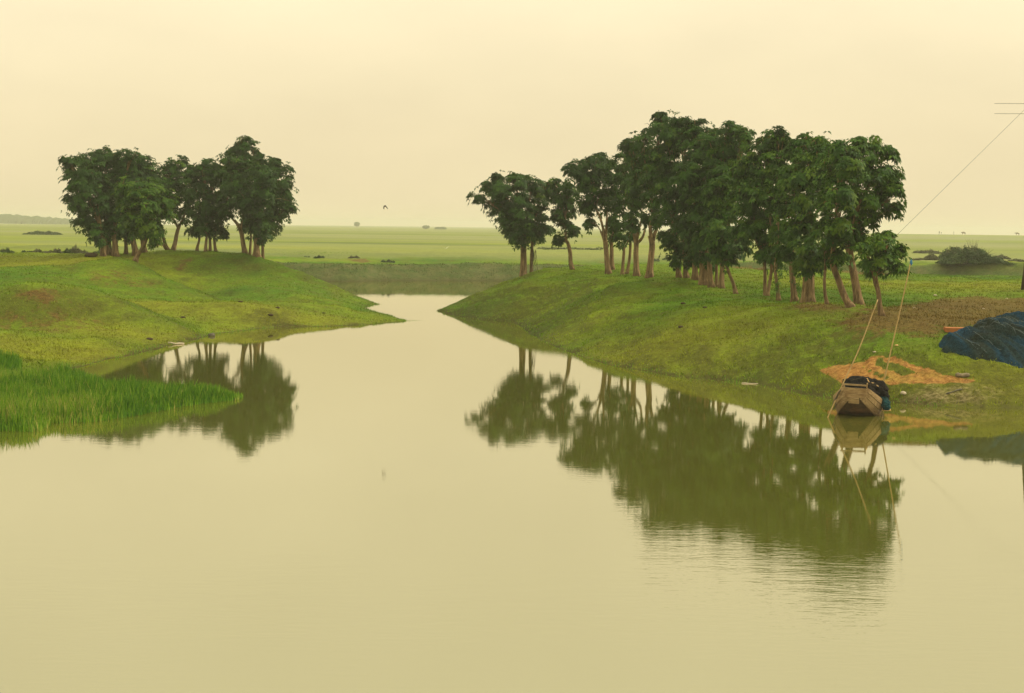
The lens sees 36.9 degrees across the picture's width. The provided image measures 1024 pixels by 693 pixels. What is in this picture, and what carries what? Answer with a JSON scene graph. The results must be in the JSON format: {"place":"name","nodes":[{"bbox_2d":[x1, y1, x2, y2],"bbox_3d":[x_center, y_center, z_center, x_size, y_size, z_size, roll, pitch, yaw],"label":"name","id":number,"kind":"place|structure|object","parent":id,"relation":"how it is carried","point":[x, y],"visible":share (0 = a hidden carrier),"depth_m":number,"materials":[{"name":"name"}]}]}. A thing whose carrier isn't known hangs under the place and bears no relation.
{"place":"outdoors","nodes":[
{"label":"outdoors","id":0,"kind":"place"},
{"bbox_2d":[0,281,1023,692],"bbox_3d":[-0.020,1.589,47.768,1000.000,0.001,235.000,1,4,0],"label":"river","id":1,"kind":"structure","parent":0,"point":[426,495],"depth_m":26.92,"materials":[{"name":"liquid"}]},
{"bbox_2d":[0,349,242,431],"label":"reeds","id":2,"kind":"object","parent":1,"relation":"in","point":[34,400],"visible":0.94,"depth_m":44.01,"materials":[{"name":"green plant"}]},
{"bbox_2d":[827,299,877,417],"bbox_3d":[9.686,0.594,44.197,2.662,3.853,0.074,-3,6,-42],"label":"bamboo pole","id":3,"kind":"object","parent":1,"relation":"in","point":[854,358],"visible":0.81,"depth_m":44.34,"materials":[{"name":"brown wood"}]},
{"bbox_2d":[833,383,890,415],"bbox_3d":[10.625,1.450,45.955,1.659,1.230,5.102,4,5,18],"label":"wooden boat","id":4,"kind":"object","parent":1,"relation":"on","point":[859,401],"visible":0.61,"depth_m":43.85,"materials":[{"name":"brown wood"}]},
{"bbox_2d":[842,376,889,399],"bbox_3d":[10.285,1.216,45.128,1.504,0.739,2.496,1,4,0],"label":"net heap","id":5,"kind":"object","parent":4,"relation":"in","point":[879,388],"visible":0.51,"depth_m":44.55,"materials":[{"name":"black fabric"}]},
{"bbox_2d":[877,396,890,409],"bbox_3d":[10.698,1.611,44.341,0.433,0.432,0.652,1,4,0],"label":"teal net","id":6,"kind":"object","parent":4,"relation":"hanging from","point":[885,404],"visible":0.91,"depth_m":44.13,"materials":[{"name":"teal fabric"}]},
{"bbox_2d":[883,259,912,381],"bbox_3d":[11.368,-0.434,45.614,1.354,4.296,0.086,-3,6,-37],"label":"bamboo pole","id":7,"kind":"object","parent":4,"relation":"in","point":[911,263],"visible":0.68,"depth_m":45.62,"materials":[{"name":"brown wood"}]},
{"bbox_2d":[0,224,1023,408],"bbox_3d":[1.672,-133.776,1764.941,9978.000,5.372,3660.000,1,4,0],"label":"ground","id":8,"kind":"structure","parent":0,"point":[419,246],"depth_m":80.16,"materials":[{"name":"green plant"}]},
{"bbox_2d":[0,248,14,252],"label":"shrub","id":9,"kind":"object","parent":8,"relation":"on","point":[7,250],"visible":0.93,"depth_m":140.62,"materials":[{"name":"green plant"}]},
{"bbox_2d":[0,214,74,223],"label":"wood","id":10,"kind":"object","parent":8,"relation":"on","point":[11,219],"visible":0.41,"depth_m":1475.89,"materials":[{"name":"green plant"}]},
{"bbox_2d":[23,230,62,234],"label":"shrub","id":11,"kind":"object","parent":8,"relation":"on","point":[38,232],"visible":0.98,"depth_m":328.12,"materials":[{"name":"green plant"}]},
{"bbox_2d":[51,248,62,253],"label":"shrub","id":12,"kind":"object","parent":8,"relation":"on","point":[55,250],"visible":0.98,"depth_m":140.62,"materials":[{"name":"green plant"}]},
{"bbox_2d":[62,248,73,252],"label":"shrub","id":13,"kind":"object","parent":8,"relation":"on","point":[66,250],"visible":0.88,"depth_m":140.59,"materials":[{"name":"green plant"}]},
{"bbox_2d":[70,245,80,253],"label":"shrub","id":14,"kind":"object","parent":8,"relation":"on","point":[75,249],"visible":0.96,"depth_m":140.67,"materials":[{"name":"green plant"}]},
{"bbox_2d":[56,152,112,256],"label":"tree","id":15,"kind":"object","parent":8,"relation":"on","point":[82,181],"visible":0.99,"depth_m":106.01,"materials":[{"name":"green plant"}]},
{"bbox_2d":[84,252,97,256],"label":"earth clod","id":16,"kind":"object","parent":8,"relation":"on","point":[89,254],"visible":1,"depth_m":105.99,"materials":[{"name":"brown soil"}]},
{"bbox_2d":[75,145,127,254],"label":"tree","id":17,"kind":"object","parent":8,"relation":"on","point":[107,204],"visible":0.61,"depth_m":107.42,"materials":[{"name":"green plant"}]},
{"bbox_2d":[102,147,144,256],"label":"tree","id":18,"kind":"object","parent":8,"relation":"on","point":[125,162],"visible":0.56,"depth_m":107.39,"materials":[{"name":"green plant"}]},
{"bbox_2d":[120,154,152,253],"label":"tree","id":19,"kind":"object","parent":8,"relation":"on","point":[144,175],"visible":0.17,"depth_m":109.13,"materials":[{"name":"green plant"}]},
{"bbox_2d":[119,157,167,255],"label":"tree","id":20,"kind":"object","parent":8,"relation":"on","point":[152,174],"visible":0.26,"depth_m":109.25,"materials":[{"name":"green plant"}]},
{"bbox_2d":[111,174,178,262],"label":"tree","id":21,"kind":"object","parent":8,"relation":"on","point":[159,204],"visible":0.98,"depth_m":94.05,"materials":[{"name":"green plant"}]},
{"bbox_2d":[140,168,169,252],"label":"tree","id":22,"kind":"object","parent":8,"relation":"on","point":[164,230],"visible":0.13,"depth_m":110.61,"materials":[{"name":"green plant"}]},
{"bbox_2d":[156,157,181,249],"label":"tree","id":23,"kind":"object","parent":8,"relation":"on","point":[166,168],"visible":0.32,"depth_m":111.02,"materials":[{"name":"green plant"}]},
{"bbox_2d":[164,155,197,249],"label":"tree","id":24,"kind":"object","parent":8,"relation":"on","point":[182,162],"visible":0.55,"depth_m":111.25,"materials":[{"name":"green plant"}]},
{"bbox_2d":[180,164,204,250],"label":"tree","id":25,"kind":"object","parent":8,"relation":"on","point":[188,190],"visible":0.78,"depth_m":109.02,"materials":[{"name":"green plant"}]},
{"bbox_2d":[189,158,218,251],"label":"tree","id":26,"kind":"object","parent":8,"relation":"on","point":[203,228],"visible":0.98,"depth_m":108.17,"materials":[{"name":"green plant"}]},
{"bbox_2d":[200,158,224,250],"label":"tree","id":27,"kind":"object","parent":8,"relation":"on","point":[214,166],"visible":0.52,"depth_m":108.84,"materials":[{"name":"green plant"}]},
{"bbox_2d":[207,173,229,251],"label":"tree","id":28,"kind":"object","parent":8,"relation":"on","point":[223,233],"visible":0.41,"depth_m":109.40,"materials":[{"name":"green plant"}]},
{"bbox_2d":[213,153,252,253],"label":"tree","id":29,"kind":"object","parent":8,"relation":"on","point":[231,175],"visible":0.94,"depth_m":106.84,"materials":[{"name":"green plant"}]},
{"bbox_2d":[223,135,263,254],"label":"tree","id":30,"kind":"object","parent":8,"relation":"on","point":[242,146],"visible":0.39,"depth_m":109.10,"materials":[{"name":"green plant"}]},
{"bbox_2d":[231,152,284,256],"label":"tree","id":31,"kind":"object","parent":8,"relation":"on","point":[257,197],"visible":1,"depth_m":105.22,"materials":[{"name":"green plant"}]},
{"bbox_2d":[250,157,299,258],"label":"tree","id":32,"kind":"object","parent":8,"relation":"on","point":[288,207],"visible":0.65,"depth_m":107.11,"materials":[{"name":"green plant"}]},
{"bbox_2d":[380,259,394,262],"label":"shrub","id":33,"kind":"object","parent":8,"relation":"on","point":[388,260],"visible":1,"depth_m":154.64,"materials":[{"name":"green plant"}]},
{"bbox_2d":[466,170,546,276],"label":"tree","id":34,"kind":"object","parent":8,"relation":"on","point":[517,222],"visible":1,"depth_m":96.84,"materials":[{"name":"green plant"}]},
{"bbox_2d":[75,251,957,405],"bbox_3d":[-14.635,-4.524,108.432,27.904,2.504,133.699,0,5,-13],"label":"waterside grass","id":35,"kind":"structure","parent":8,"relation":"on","point":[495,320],"depth_m":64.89,"materials":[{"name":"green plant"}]},
{"bbox_2d":[526,176,556,272],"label":"tree","id":36,"kind":"object","parent":8,"relation":"on","point":[545,229],"visible":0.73,"depth_m":98.40,"materials":[{"name":"green plant"}]},
{"bbox_2d":[547,178,582,269],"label":"tree","id":37,"kind":"object","parent":8,"relation":"on","point":[562,216],"visible":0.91,"depth_m":96.50,"materials":[{"name":"green plant"}]},
{"bbox_2d":[272,260,858,279],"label":"bank grass","id":38,"kind":"structure","parent":8,"relation":"on","point":[353,264],"depth_m":150.12,"materials":[{"name":"green plant"}]},
{"bbox_2d":[537,246,602,249],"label":"shrub","id":39,"kind":"object","parent":8,"relation":"on","point":[580,248],"visible":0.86,"depth_m":203.64,"materials":[{"name":"green plant"}]},
{"bbox_2d":[559,154,612,273],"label":"tree","id":40,"kind":"object","parent":8,"relation":"on","point":[581,174],"visible":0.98,"depth_m":92.11,"materials":[{"name":"green plant"}]},
{"bbox_2d":[592,152,624,269],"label":"tree","id":41,"kind":"object","parent":8,"relation":"on","point":[607,175],"visible":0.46,"depth_m":93.33,"materials":[{"name":"green plant"}]},
{"bbox_2d":[603,153,632,274],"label":"tree","id":42,"kind":"object","parent":8,"relation":"on","point":[619,205],"visible":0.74,"depth_m":90.39,"materials":[{"name":"green plant"}]},
{"bbox_2d":[617,152,644,273],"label":"tree","id":43,"kind":"object","parent":8,"relation":"on","point":[630,241],"visible":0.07,"depth_m":91.73,"materials":[{"name":"green plant"}]},
{"bbox_2d":[617,137,653,275],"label":"tree","id":44,"kind":"object","parent":8,"relation":"on","point":[636,201],"visible":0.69,"depth_m":87.24,"materials":[{"name":"green plant"}]},
{"bbox_2d":[629,130,668,277],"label":"tree","id":45,"kind":"object","parent":8,"relation":"on","point":[645,219],"visible":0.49,"depth_m":85.56,"materials":[{"name":"green plant"}]},
{"bbox_2d":[640,109,686,277],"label":"tree","id":46,"kind":"object","parent":8,"relation":"on","point":[661,186],"visible":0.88,"depth_m":81.12,"materials":[{"name":"green plant"}]},
{"bbox_2d":[657,112,691,277],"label":"tree","id":47,"kind":"object","parent":8,"relation":"on","point":[680,209],"visible":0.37,"depth_m":80.38,"materials":[{"name":"green plant"}]},
{"bbox_2d":[670,116,714,279],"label":"tree","id":48,"kind":"object","parent":8,"relation":"on","point":[693,130],"visible":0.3,"depth_m":78.97,"materials":[{"name":"green plant"}]},
{"bbox_2d":[668,126,725,285],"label":"tree","id":49,"kind":"object","parent":8,"relation":"on","point":[688,180],"visible":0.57,"depth_m":76.80,"materials":[{"name":"green plant"}]},
{"bbox_2d":[694,120,746,287],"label":"tree","id":50,"kind":"object","parent":8,"relation":"on","point":[727,149],"visible":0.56,"depth_m":75.83,"materials":[{"name":"green plant"}]},
{"bbox_2d":[699,215,753,293],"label":"tree","id":51,"kind":"object","parent":8,"relation":"on","point":[718,236],"visible":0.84,"depth_m":73.03,"materials":[{"name":"green plant"}]},
{"bbox_2d":[697,125,756,288],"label":"tree","id":52,"kind":"object","parent":8,"relation":"on","point":[718,172],"visible":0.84,"depth_m":74.63,"materials":[{"name":"green plant"}]},
{"bbox_2d":[715,120,752,286],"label":"tree","id":53,"kind":"object","parent":8,"relation":"on","point":[716,266],"visible":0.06,"depth_m":77.86,"materials":[{"name":"green plant"}]},
{"bbox_2d":[723,132,776,295],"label":"tree","id":54,"kind":"object","parent":8,"relation":"on","point":[743,231],"visible":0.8,"depth_m":69.93,"materials":[{"name":"green plant"}]},
{"bbox_2d":[747,125,791,295],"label":"tree","id":55,"kind":"object","parent":8,"relation":"on","point":[779,139],"visible":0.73,"depth_m":69.16,"materials":[{"name":"green plant"}]},
{"bbox_2d":[756,147,793,300],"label":"tree","id":56,"kind":"object","parent":8,"relation":"on","point":[773,228],"visible":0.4,"depth_m":68.72,"materials":[{"name":"green plant"}]},
{"bbox_2d":[769,131,814,301],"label":"tree","id":57,"kind":"object","parent":8,"relation":"on","point":[783,172],"visible":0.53,"depth_m":66.48,"materials":[{"name":"green plant"}]},
{"bbox_2d":[779,131,834,302],"bbox_3d":[12.476,-5.394,65.141,2.512,7.499,3.339,1,4,0],"label":"tree","id":58,"kind":"object","parent":8,"relation":"on","point":[800,180],"visible":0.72,"depth_m":64.61,"materials":[{"name":"green plant"}]},
{"bbox_2d":[803,138,843,303],"bbox_3d":[12.688,-4.961,61.900,1.897,6.906,3.055,1,4,0],"label":"tree","id":59,"kind":"object","parent":8,"relation":"on","point":[821,255],"visible":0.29,"depth_m":61.91,"materials":[{"name":"green plant"}]},
{"bbox_2d":[812,139,869,307],"bbox_3d":[12.746,-4.731,59.756,2.141,6.719,3.681,1,4,0],"label":"tree","id":60,"kind":"object","parent":8,"relation":"on","point":[845,164],"visible":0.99,"depth_m":59.45,"materials":[{"name":"green plant"}]},
{"bbox_2d":[836,135,907,305],"bbox_3d":[14.281,-4.919,60.755,3.133,6.930,3.588,1,4,0],"label":"tree","id":61,"kind":"object","parent":8,"relation":"on","point":[885,183],"visible":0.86,"depth_m":60.76,"materials":[{"name":"green plant"}]},
{"bbox_2d":[852,230,912,315],"bbox_3d":[13.402,-2.601,55.806,2.466,3.293,2.361,1,4,0],"label":"tree","id":62,"kind":"object","parent":8,"relation":"on","point":[879,249],"visible":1,"depth_m":55.65,"materials":[{"name":"green plant"}]},
{"bbox_2d":[911,249,941,253],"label":"shrub","id":63,"kind":"object","parent":8,"relation":"on","point":[929,251],"visible":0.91,"depth_m":214.07,"materials":[{"name":"green plant"}]},
{"bbox_2d":[923,253,939,259],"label":"shrub","id":64,"kind":"object","parent":8,"relation":"on","point":[931,256],"visible":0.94,"depth_m":167.43,"materials":[{"name":"green plant"}]},
{"bbox_2d":[938,246,961,258],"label":"shrub","id":65,"kind":"object","parent":8,"relation":"on","point":[945,253],"visible":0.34,"depth_m":171.47,"materials":[{"name":"green plant"}]},
{"bbox_2d":[943,327,963,332],"bbox_3d":[15.122,-0.527,52.303,0.750,0.245,0.550,1,4,6],"label":"board","id":66,"kind":"object","parent":8,"relation":"on","point":[949,329],"visible":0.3,"depth_m":52.06,"materials":[{"name":"brown wood"}]},
{"bbox_2d":[955,373,969,376],"bbox_3d":[14.131,0.893,48.206,0.461,0.163,0.144,0,5,-10],"label":"log","id":67,"kind":"object","parent":8,"relation":"on","point":[962,375],"visible":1,"depth_m":48.15,"materials":[{"name":"beige wood"}]},
{"bbox_2d":[934,239,1014,265],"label":"shrub","id":68,"kind":"object","parent":8,"relation":"on","point":[967,255],"visible":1,"depth_m":141.54,"materials":[{"name":"green plant"}]},
{"bbox_2d":[938,311,1023,367],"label":"spread net","id":69,"kind":"object","parent":8,"relation":"on","point":[1000,338],"visible":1,"depth_m":49.91,"materials":[{"name":"blue fabric"}]},
{"bbox_2d":[997,254,1010,259],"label":"shrub","id":70,"kind":"object","parent":8,"relation":"on","point":[1003,257],"visible":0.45,"depth_m":175.24,"materials":[{"name":"green plant"}]},
{"bbox_2d":[994,103,1023,289],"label":"utility pole","id":71,"kind":"object","parent":8,"relation":"on","point":[1022,285],"visible":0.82,"depth_m":79.28,"materials":[{"name":"wood"}]},
{"bbox_2d":[844,111,1022,286],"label":"stay wire","id":72,"kind":"object","parent":71,"relation":"attached to","point":[951,181],"visible":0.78,"depth_m":77.66,"materials":[{"name":"metal"}]},
{"bbox_2d":[1007,258,1023,261],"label":"shrub","id":73,"kind":"object","parent":8,"relation":"on","point":[1018,260],"visible":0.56,"depth_m":149.52,"materials":[{"name":"green plant"}]},
{"bbox_2d":[0,0,1023,234],"label":"sky","id":74,"kind":"structure","parent":0,"point":[406,107],"materials":[{"name":"beige"}]}
]}

